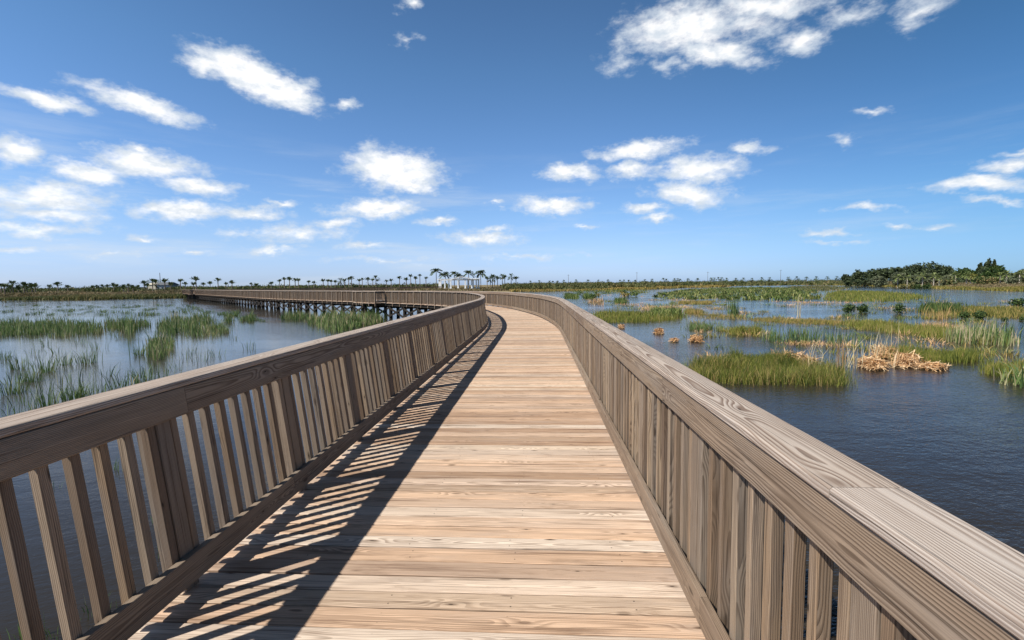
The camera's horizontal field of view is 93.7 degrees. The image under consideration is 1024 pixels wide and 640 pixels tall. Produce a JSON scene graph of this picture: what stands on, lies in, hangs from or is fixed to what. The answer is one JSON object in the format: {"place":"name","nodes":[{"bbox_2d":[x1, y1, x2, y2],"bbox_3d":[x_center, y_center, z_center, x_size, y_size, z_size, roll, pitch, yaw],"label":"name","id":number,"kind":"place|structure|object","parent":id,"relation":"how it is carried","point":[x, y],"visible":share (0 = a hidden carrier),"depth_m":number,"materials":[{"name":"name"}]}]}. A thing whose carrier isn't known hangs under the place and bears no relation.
{"place":"outdoors","nodes":[
{"label":"outdoors","id":0,"kind":"place"},
{"bbox_2d":[0,285,1023,639],"bbox_3d":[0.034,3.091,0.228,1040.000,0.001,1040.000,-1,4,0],"label":"water","id":1,"kind":"structure","parent":0,"point":[950,441],"depth_m":12.91,"materials":[{"name":"blue liquid"}]},
{"bbox_2d":[0,370,31,395],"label":"reed clump","id":2,"kind":"object","parent":1,"relation":"in","point":[14,390],"visible":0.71,"depth_m":14.37,"materials":[{"name":"green plant"}]},
{"bbox_2d":[4,354,34,369],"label":"reed clump","id":3,"kind":"object","parent":1,"relation":"on","point":[16,363],"visible":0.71,"depth_m":18.78,"materials":[{"name":"green plant"}]},
{"bbox_2d":[17,367,42,382],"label":"reed clump","id":4,"kind":"object","parent":1,"relation":"on","point":[30,378],"visible":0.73,"depth_m":16.20,"materials":[{"name":"green plant"}]},
{"bbox_2d":[25,373,63,393],"bbox_3d":[-14.290,1.891,14.793,0.748,0.666,0.999,-3,5,-25],"label":"reed clump","id":5,"kind":"object","parent":1,"relation":"in","point":[46,385],"visible":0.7,"depth_m":14.74,"materials":[{"name":"green plant"}]},
{"bbox_2d":[26,352,64,372],"bbox_3d":[-17.549,1.576,18.010,1.090,0.900,1.633,-10,10,-65],"label":"reed clump","id":6,"kind":"object","parent":1,"relation":"in","point":[48,366],"visible":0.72,"depth_m":18.03,"materials":[{"name":"green plant"}]},
{"bbox_2d":[25,385,66,408],"bbox_3d":[-12.529,2.001,12.903,0.805,0.665,1.207,-5,6,-49],"label":"reed clump","id":7,"kind":"object","parent":1,"relation":"on","point":[49,403],"visible":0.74,"depth_m":12.84,"materials":[{"name":"green plant"}]},
{"bbox_2d":[0,312,105,336],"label":"reed bed","id":8,"kind":"object","parent":1,"relation":"on","point":[60,327],"visible":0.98,"depth_m":35.39,"materials":[{"name":"green plant"}]},
{"bbox_2d":[51,350,76,365],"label":"reed clump","id":9,"kind":"object","parent":1,"relation":"on","point":[65,359],"visible":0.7,"depth_m":19.78,"materials":[{"name":"green plant"}]},
{"bbox_2d":[53,365,93,384],"bbox_3d":[-14.728,1.795,16.010,0.777,0.692,1.039,-1,4,-6],"label":"reed clump","id":10,"kind":"object","parent":1,"relation":"in","point":[70,378],"visible":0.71,"depth_m":16.09,"materials":[{"name":"green plant"}]},
{"bbox_2d":[55,378,93,401],"bbox_3d":[-12.252,1.919,13.530,0.902,0.742,0.957,-3,5,-33],"label":"reed clump","id":11,"kind":"object","parent":1,"relation":"on","point":[71,396],"visible":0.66,"depth_m":13.46,"materials":[{"name":"green plant"}]},
{"bbox_2d":[67,381,99,398],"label":"reed clump","id":12,"kind":"object","parent":1,"relation":"on","point":[93,384],"visible":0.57,"depth_m":13.74,"materials":[{"name":"green plant"}]},
{"bbox_2d":[72,348,103,363],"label":"reed clump","id":13,"kind":"object","parent":1,"relation":"in","point":[85,359],"visible":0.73,"depth_m":20.16,"materials":[{"name":"green plant"}]},
{"bbox_2d":[100,369,139,389],"bbox_3d":[-12.172,1.828,14.881,1.122,0.747,0.839,-4,6,-42],"label":"reed clump","id":14,"kind":"object","parent":1,"relation":"in","point":[118,381],"visible":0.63,"depth_m":14.85,"materials":[{"name":"green plant"}]},
{"bbox_2d":[94,311,152,330],"bbox_3d":[-32.443,-0.264,40.167,3.924,1.595,11.500,-4,6,-40],"label":"reed bed","id":15,"kind":"object","parent":1,"relation":"on","point":[113,323],"visible":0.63,"depth_m":39.12,"materials":[{"name":"green plant"}]},
{"bbox_2d":[115,311,138,335],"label":"reed clump","id":16,"kind":"object","parent":1,"relation":"on","point":[129,324],"visible":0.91,"depth_m":34.50,"materials":[{"name":"green plant"}]},
{"bbox_2d":[132,346,147,355],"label":"reed clump","id":17,"kind":"object","parent":1,"relation":"on","point":[142,349],"visible":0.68,"depth_m":22.39,"materials":[{"name":"green plant"}]},
{"bbox_2d":[127,360,159,383],"bbox_3d":[-12.352,1.706,16.018,0.992,0.812,0.918,-4,6,-40],"label":"reed clump","id":18,"kind":"object","parent":1,"relation":"in","point":[144,376],"visible":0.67,"depth_m":16.00,"materials":[{"name":"green plant"}]},
{"bbox_2d":[128,329,175,360],"bbox_3d":[-18.168,0.809,24.528,1.656,1.449,9.951,-3,5,-32],"label":"reed clump","id":19,"kind":"object","parent":1,"relation":"on","point":[158,347],"visible":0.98,"depth_m":22.96,"materials":[{"name":"green plant"}]},
{"bbox_2d":[150,308,216,334],"bbox_3d":[-27.485,-0.370,40.574,4.702,1.640,20.516,-3,5,-33],"label":"reed bed","id":20,"kind":"object","parent":1,"relation":"on","point":[177,321],"visible":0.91,"depth_m":38.35,"materials":[{"name":"green plant"}]},
{"bbox_2d":[184,319,236,336],"bbox_3d":[-21.145,0.286,33.687,3.244,1.207,8.938,-3,5,-25],"label":"reed bed","id":21,"kind":"object","parent":1,"relation":"on","point":[216,328],"visible":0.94,"depth_m":32.82,"materials":[{"name":"green plant"}]},
{"bbox_2d":[221,312,238,322],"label":"reed clump","id":22,"kind":"object","parent":1,"relation":"on","point":[228,319],"visible":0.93,"depth_m":42.90,"materials":[{"name":"green plant"}]},
{"bbox_2d":[239,309,256,321],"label":"reed clump","id":23,"kind":"object","parent":1,"relation":"on","point":[249,318],"visible":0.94,"depth_m":44.87,"materials":[{"name":"green plant"}]},
{"bbox_2d":[277,309,307,320],"bbox_3d":[-22.029,-0.785,48.318,3.161,1.209,10.816,-3,5,-26],"label":"reed bed","id":24,"kind":"object","parent":1,"relation":"on","point":[289,316],"visible":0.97,"depth_m":46.70,"materials":[{"name":"green plant"}]},
{"bbox_2d":[304,307,387,332],"bbox_3d":[-14.008,-0.505,40.707,7.380,1.599,19.117,-2,4,-20],"label":"reed bed","id":25,"kind":"object","parent":1,"relation":"on","point":[341,321],"visible":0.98,"depth_m":39.20,"materials":[{"name":"green plant"}]},
{"bbox_2d":[561,293,578,298],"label":"reed clump","id":26,"kind":"object","parent":1,"relation":"on","point":[572,296],"visible":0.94,"depth_m":103.93,"materials":[{"name":"green plant"}]},
{"bbox_2d":[588,297,603,304],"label":"dead grass patch","id":27,"kind":"object","parent":1,"relation":"on","point":[596,301],"visible":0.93,"depth_m":78.67,"materials":[{"name":"plant"}]},
{"bbox_2d":[569,288,653,293],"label":"sedge bed","id":28,"kind":"object","parent":1,"relation":"on","point":[613,291],"visible":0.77,"depth_m":186.11,"materials":[{"name":"green plant"}]},
{"bbox_2d":[610,295,628,303],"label":"reed clump","id":29,"kind":"object","parent":1,"relation":"on","point":[620,300],"visible":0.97,"depth_m":77.83,"materials":[{"name":"green plant"}]},
{"bbox_2d":[590,308,690,323],"bbox_3d":[11.187,-0.649,43.647,9.777,0.909,15.387,1,4,19],"label":"sedge patch","id":30,"kind":"object","parent":1,"relation":"on","point":[632,316],"visible":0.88,"depth_m":41.14,"materials":[{"name":"green plant"}]},
{"bbox_2d":[642,304,686,318],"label":"broadleaf clump","id":31,"kind":"object","parent":1,"relation":"on","point":[673,310],"visible":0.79,"depth_m":44.61,"materials":[{"name":"green plant"}]},
{"bbox_2d":[683,307,702,314],"bbox_3d":[18.782,-1.085,49.669,2.502,0.729,6.201,1,4,20],"label":"sedge patch","id":32,"kind":"object","parent":1,"relation":"on","point":[692,310],"visible":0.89,"depth_m":48.44,"materials":[{"name":"plant"}]},
{"bbox_2d":[675,300,715,303],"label":"sedge strip","id":33,"kind":"object","parent":1,"relation":"on","point":[694,302],"visible":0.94,"depth_m":71.70,"materials":[{"name":"green plant"}]},
{"bbox_2d":[688,333,703,342],"bbox_3d":[9.916,0.937,25.739,0.944,0.442,2.256,1,5,26],"label":"dead reed heap","id":34,"kind":"object","parent":1,"relation":"on","point":[697,338],"visible":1,"depth_m":25.37,"materials":[{"name":"plant"}]},
{"bbox_2d":[680,320,722,329],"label":"sedge tuft","id":35,"kind":"object","parent":1,"relation":"on","point":[699,326],"visible":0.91,"depth_m":31.88,"materials":[{"name":"green plant"}]},
{"bbox_2d":[684,312,750,319],"bbox_3d":[18.546,-0.575,43.543,5.444,0.619,7.829,-1,4,0],"label":"sedge strip","id":36,"kind":"object","parent":1,"relation":"on","point":[721,316],"visible":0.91,"depth_m":43.13,"materials":[{"name":"green plant"}]},
{"bbox_2d":[721,299,738,314],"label":"reed clump","id":37,"kind":"object","parent":1,"relation":"on","point":[733,310],"visible":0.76,"depth_m":45.74,"materials":[{"name":"green plant"}]},
{"bbox_2d":[652,286,820,300],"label":"broadleaf bed","id":38,"kind":"object","parent":1,"relation":"on","point":[728,292],"visible":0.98,"depth_m":118.07,"materials":[{"name":"green plant"}]},
{"bbox_2d":[720,322,754,334],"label":"sedge tuft","id":39,"kind":"object","parent":1,"relation":"on","point":[738,329],"visible":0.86,"depth_m":28.74,"materials":[{"name":"green plant"}]},
{"bbox_2d":[735,323,770,334],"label":"sedge tuft","id":40,"kind":"object","parent":1,"relation":"on","point":[757,329],"visible":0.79,"depth_m":28.81,"materials":[{"name":"green plant"}]},
{"bbox_2d":[721,341,801,367],"bbox_3d":[9.393,1.284,18.105,2.807,0.852,3.216,2,5,27],"label":"sedge patch","id":41,"kind":"object","parent":1,"relation":"on","point":[762,359],"visible":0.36,"depth_m":17.58,"materials":[{"name":"green plant"}]},
{"bbox_2d":[681,347,863,388],"bbox_3d":[8.292,1.446,16.125,6.687,0.845,5.693,-3,5,-34],"label":"sedge patch","id":42,"kind":"object","parent":1,"relation":"on","point":[718,369],"visible":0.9,"depth_m":15.31,"materials":[{"name":"green plant"}]},
{"bbox_2d":[740,315,846,324],"bbox_3d":[22.146,-0.119,37.513,6.458,0.519,9.005,-4,6,-40],"label":"sedge strip","id":43,"kind":"object","parent":1,"relation":"on","point":[781,320],"visible":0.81,"depth_m":36.97,"materials":[{"name":"green plant"}]},
{"bbox_2d":[767,348,821,365],"bbox_3d":[10.585,1.319,18.104,2.015,0.801,2.313,1,5,25],"label":"dead reed heap","id":44,"kind":"object","parent":1,"relation":"on","point":[804,356],"visible":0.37,"depth_m":17.83,"materials":[{"name":"plant"}]},
{"bbox_2d":[760,318,864,344],"bbox_3d":[15.640,0.421,25.354,4.858,1.372,3.931,1,5,24],"label":"reed bed","id":45,"kind":"object","parent":1,"relation":"on","point":[805,337],"visible":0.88,"depth_m":25.26,"materials":[{"name":"green plant"}]},
{"bbox_2d":[774,339,852,345],"bbox_3d":[14.926,1.078,24.013,3.424,0.273,2.565,-1,4,0],"label":"dead grass strip","id":46,"kind":"object","parent":1,"relation":"on","point":[808,343],"visible":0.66,"depth_m":23.76,"materials":[{"name":"plant"}]},
{"bbox_2d":[800,339,830,364],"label":"dead stalks","id":47,"kind":"object","parent":1,"relation":"on","point":[814,355],"visible":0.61,"depth_m":16.85,"materials":[{"name":"beige plant"}]},
{"bbox_2d":[777,285,854,290],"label":"sedge bed","id":48,"kind":"object","parent":1,"relation":"on","point":[822,288],"visible":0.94,"depth_m":203.39,"materials":[{"name":"green plant"}]},
{"bbox_2d":[836,331,845,368],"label":"dead stalks","id":49,"kind":"object","parent":1,"relation":"on","point":[842,356],"visible":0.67,"depth_m":15.96,"materials":[{"name":"plant"}]},
{"bbox_2d":[842,303,855,312],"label":"shrub","id":50,"kind":"object","parent":1,"relation":"on","point":[848,308],"visible":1,"depth_m":46.10,"materials":[{"name":"green plant"}]},
{"bbox_2d":[845,334,870,367],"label":"dead stalks","id":51,"kind":"object","parent":1,"relation":"on","point":[853,351],"visible":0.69,"depth_m":17.06,"materials":[{"name":"beige plant"}]},
{"bbox_2d":[856,304,868,312],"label":"shrub","id":52,"kind":"object","parent":1,"relation":"on","point":[863,308],"visible":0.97,"depth_m":46.39,"materials":[{"name":"green plant"}]},
{"bbox_2d":[852,355,891,370],"bbox_3d":[12.962,1.464,17.337,1.410,0.566,1.934,-1,4,0],"label":"dead reed heap","id":53,"kind":"object","parent":1,"relation":"on","point":[876,364],"visible":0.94,"depth_m":16.95,"materials":[{"name":"plant"}]},
{"bbox_2d":[795,289,956,302],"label":"sedge bed","id":54,"kind":"object","parent":1,"relation":"on","point":[871,295],"visible":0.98,"depth_m":87.31,"materials":[{"name":"green plant"}]},
{"bbox_2d":[861,328,898,357],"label":"dead stalks","id":55,"kind":"object","parent":1,"relation":"on","point":[879,345],"visible":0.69,"depth_m":19.53,"materials":[{"name":"beige plant"}]},
{"bbox_2d":[867,340,901,358],"bbox_3d":[15.632,1.122,20.117,3.452,0.786,1.243,-5,6,-44],"label":"dead reed heap","id":56,"kind":"object","parent":1,"relation":"on","point":[882,351],"visible":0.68,"depth_m":19.57,"materials":[{"name":"plant"}]},
{"bbox_2d":[893,302,906,313],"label":"shrub","id":57,"kind":"object","parent":1,"relation":"on","point":[898,307],"visible":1,"depth_m":44.78,"materials":[{"name":"green plant"}]},
{"bbox_2d":[888,344,925,369],"bbox_3d":[14.960,1.292,18.099,1.270,0.764,3.981,3,6,42],"label":"dead reed heap","id":58,"kind":"object","parent":1,"relation":"on","point":[906,360],"visible":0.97,"depth_m":17.41,"materials":[{"name":"plant"}]},
{"bbox_2d":[826,317,1015,343],"bbox_3d":[24.615,0.317,29.699,6.924,0.746,15.189,-1,4,0],"label":"sedge strip","id":59,"kind":"object","parent":1,"relation":"on","point":[925,331],"visible":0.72,"depth_m":29.37,"materials":[{"name":"green plant"}]},
{"bbox_2d":[914,359,951,371],"bbox_3d":[14.846,1.587,16.868,1.558,0.358,1.056,-4,6,-40],"label":"dead reed heap","id":60,"kind":"object","parent":1,"relation":"on","point":[932,365],"visible":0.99,"depth_m":16.68,"materials":[{"name":"plant"}]},
{"bbox_2d":[869,340,997,364],"bbox_3d":[16.960,1.175,19.320,4.727,0.726,4.163,-5,6,-43],"label":"sedge patch","id":61,"kind":"object","parent":1,"relation":"on","point":[967,354],"visible":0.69,"depth_m":18.66,"materials":[{"name":"green plant"}]},
{"bbox_2d":[916,302,956,319],"bbox_3d":[36.989,-1.005,41.553,3.106,1.370,10.766,3,5,40],"label":"reed bed","id":62,"kind":"object","parent":1,"relation":"on","point":[931,312],"visible":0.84,"depth_m":39.76,"materials":[{"name":"plant"}]},
{"bbox_2d":[913,300,969,312],"bbox_3d":[44.218,-1.584,49.412,4.821,1.214,14.016,3,6,44],"label":"reed bed","id":63,"kind":"object","parent":1,"relation":"on","point":[936,306],"visible":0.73,"depth_m":46.99,"materials":[{"name":"green plant"}]},
{"bbox_2d":[922,320,972,327],"bbox_3d":[27.426,0.224,30.477,3.055,0.756,6.280,3,6,41],"label":"dead grass strip","id":64,"kind":"object","parent":1,"relation":"on","point":[941,324],"visible":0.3,"depth_m":30.61,"materials":[{"name":"plant"}]},
{"bbox_2d":[933,318,1023,346],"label":"reed bed","id":65,"kind":"object","parent":1,"relation":"on","point":[969,333],"visible":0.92,"depth_m":23.54,"materials":[{"name":"green plant"}]},
{"bbox_2d":[971,310,987,318],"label":"shrub","id":66,"kind":"object","parent":1,"relation":"on","point":[980,314],"visible":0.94,"depth_m":37.47,"materials":[{"name":"green plant"}]},
{"bbox_2d":[940,304,1023,318],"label":"sedge strip","id":67,"kind":"object","parent":1,"relation":"on","point":[996,310],"visible":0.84,"depth_m":44.22,"materials":[{"name":"green plant"}]},
{"bbox_2d":[973,356,1023,377],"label":"sedge patch","id":68,"kind":"object","parent":1,"relation":"on","point":[988,370],"visible":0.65,"depth_m":15.80,"materials":[{"name":"green plant"}]},
{"bbox_2d":[993,358,1023,387],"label":"reed clump","id":69,"kind":"object","parent":1,"relation":"on","point":[1018,377],"visible":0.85,"depth_m":14.14,"materials":[{"name":"green plant"}]},
{"bbox_2d":[1008,298,1023,306],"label":"shrub","id":70,"kind":"object","parent":1,"relation":"in","point":[1018,302],"visible":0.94,"depth_m":52.98,"materials":[{"name":"green plant"}]},
{"bbox_2d":[0,0,1023,288],"label":"sky","id":71,"kind":"structure","parent":0,"point":[243,142],"materials":[{"name":"blue"}]},
{"bbox_2d":[78,281,1018,299],"bbox_3d":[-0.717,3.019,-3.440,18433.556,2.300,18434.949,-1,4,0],"label":"ground","id":72,"kind":"structure","parent":0,"point":[620,289],"depth_m":434.40,"materials":[{"name":"green plant"}]},
{"bbox_2d":[0,293,188,299],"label":"shore grass","id":73,"kind":"structure","parent":72,"relation":"on","point":[101,296],"depth_m":146.67,"materials":[{"name":"green plant"}]},
{"bbox_2d":[148,282,179,288],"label":"house","id":74,"kind":"structure","parent":72,"relation":"on","point":[161,285],"depth_m":246.49,"materials":[{"name":"grey"}]},
{"bbox_2d":[0,282,446,288],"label":"treeline","id":75,"kind":"object","parent":72,"relation":"on","point":[286,286],"visible":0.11,"depth_m":405.77,"materials":[{"name":"green plant"}]},
{"bbox_2d":[0,283,447,292],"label":"scrub","id":76,"kind":"object","parent":72,"relation":"on","point":[100,289],"visible":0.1,"depth_m":258.64,"materials":[{"name":"green plant"}]},
{"bbox_2d":[0,286,449,297],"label":"dry grass","id":77,"kind":"structure","parent":72,"relation":"on","point":[68,292],"depth_m":170.83,"materials":[{"name":"brown plant"}]},
{"bbox_2d":[437,277,479,288],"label":"pergola","id":78,"kind":"object","parent":72,"relation":"on","point":[453,279],"visible":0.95,"depth_m":234.42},
{"bbox_2d":[429,286,553,290],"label":"dry grass","id":79,"kind":"structure","parent":72,"relation":"on","point":[461,288],"depth_m":218.72,"materials":[{"name":"brown plant"}]},
{"bbox_2d":[0,286,1023,639],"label":"boardwalk","id":80,"kind":"structure","parent":72,"relation":"on","point":[504,466],"depth_m":2.62,"materials":[{"name":"brown wood"}]},
{"bbox_2d":[509,284,729,291],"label":"shore grass","id":81,"kind":"structure","parent":72,"relation":"on","point":[625,288],"depth_m":238.07,"materials":[{"name":"green plant"}]},
{"bbox_2d":[500,281,745,289],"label":"scrub","id":82,"kind":"object","parent":72,"relation":"on","point":[569,285],"visible":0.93,"depth_m":249.94,"materials":[{"name":"green plant"}]},
{"bbox_2d":[514,279,840,283],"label":"treeline","id":83,"kind":"object","parent":72,"relation":"on","point":[710,281],"visible":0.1,"depth_m":690.78,"materials":[{"name":"green plant"}]},
{"bbox_2d":[718,280,856,286],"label":"scrub","id":84,"kind":"object","parent":72,"relation":"on","point":[828,282],"visible":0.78,"depth_m":419.04,"materials":[{"name":"green plant"}]},
{"bbox_2d":[840,274,851,285],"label":"broadleaf tree","id":85,"kind":"object","parent":72,"relation":"on","point":[845,279],"visible":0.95,"depth_m":298.32,"materials":[{"name":"green plant"}]},
{"bbox_2d":[849,269,867,285],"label":"broadleaf tree","id":86,"kind":"object","parent":72,"relation":"on","point":[856,276],"visible":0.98,"depth_m":281.94,"materials":[{"name":"green plant"}]},
{"bbox_2d":[860,268,880,283],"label":"broadleaf tree","id":87,"kind":"object","parent":72,"relation":"on","point":[868,274],"visible":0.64,"depth_m":277.45,"materials":[{"name":"green plant"}]},
{"bbox_2d":[867,276,888,285],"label":"broadleaf tree","id":88,"kind":"object","parent":72,"relation":"on","point":[877,280],"visible":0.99,"depth_m":259.00,"materials":[{"name":"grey plant"}]},
{"bbox_2d":[876,267,893,282],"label":"broadleaf tree","id":89,"kind":"object","parent":72,"relation":"on","point":[882,272],"visible":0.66,"depth_m":272.51,"materials":[{"name":"green plant"}]},
{"bbox_2d":[886,266,908,275],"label":"broadleaf tree","id":90,"kind":"object","parent":72,"relation":"on","point":[899,270],"visible":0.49,"depth_m":264.44,"materials":[{"name":"green plant"}]},
{"bbox_2d":[890,271,908,285],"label":"broadleaf tree","id":91,"kind":"object","parent":72,"relation":"on","point":[899,280],"visible":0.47,"depth_m":235.42,"materials":[{"name":"green plant"}]},
{"bbox_2d":[904,263,924,275],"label":"broadleaf tree","id":92,"kind":"object","parent":72,"relation":"on","point":[912,269],"visible":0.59,"depth_m":255.99,"materials":[{"name":"green plant"}]},
{"bbox_2d":[904,275,925,283],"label":"broadleaf tree","id":93,"kind":"object","parent":72,"relation":"on","point":[914,279],"visible":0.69,"depth_m":222.75,"materials":[{"name":"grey plant"}]},
{"bbox_2d":[833,284,1023,290],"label":"shore grass","id":94,"kind":"structure","parent":72,"relation":"on","point":[1014,288],"depth_m":144.26,"materials":[{"name":"green plant"}]},
{"bbox_2d":[914,261,943,276],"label":"broadleaf tree","id":95,"kind":"object","parent":72,"relation":"on","point":[932,267],"visible":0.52,"depth_m":248.13,"materials":[{"name":"green plant"}]},
{"bbox_2d":[919,273,938,283],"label":"broadleaf tree","id":96,"kind":"object","parent":72,"relation":"on","point":[930,280],"visible":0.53,"depth_m":222.57,"materials":[{"name":"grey plant"}]},
{"bbox_2d":[932,265,954,275],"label":"broadleaf tree","id":97,"kind":"object","parent":72,"relation":"on","point":[946,270],"visible":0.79,"depth_m":242.95,"materials":[{"name":"green plant"}]},
{"bbox_2d":[869,282,1023,287],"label":"dry grass","id":98,"kind":"structure","parent":72,"relation":"on","point":[971,284],"depth_m":161.42,"materials":[{"name":"brown plant"}]},
{"bbox_2d":[940,277,959,284],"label":"shrub","id":99,"kind":"object","parent":72,"relation":"on","point":[951,281],"visible":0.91,"depth_m":175.51,"materials":[{"name":"green plant"}]},
{"bbox_2d":[953,267,980,281],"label":"broadleaf tree","id":100,"kind":"object","parent":72,"relation":"on","point":[963,271],"visible":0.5,"depth_m":209.09,"materials":[{"name":"green plant"}]},
{"bbox_2d":[975,276,992,283],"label":"shrub","id":101,"kind":"object","parent":72,"relation":"on","point":[983,280],"visible":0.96,"depth_m":166.68,"materials":[{"name":"green plant"}]},
{"bbox_2d":[980,258,992,273],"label":"conifer tree","id":102,"kind":"object","parent":72,"relation":"on","point":[988,263],"visible":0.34,"depth_m":212.38,"materials":[{"name":"green plant"}]},
{"bbox_2d":[984,265,1006,282],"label":"broadleaf tree","id":103,"kind":"object","parent":72,"relation":"on","point":[991,269],"visible":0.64,"depth_m":203.74,"materials":[{"name":"green plant"}]},
{"bbox_2d":[1000,270,1014,280],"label":"palm tree","id":104,"kind":"object","parent":72,"relation":"on","point":[1007,275],"visible":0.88,"depth_m":165.69,"materials":[{"name":"green plant"}]},
{"bbox_2d":[1004,275,1020,283],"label":"shrub","id":105,"kind":"object","parent":72,"relation":"on","point":[1013,280],"visible":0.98,"depth_m":160.01,"materials":[{"name":"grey plant"}]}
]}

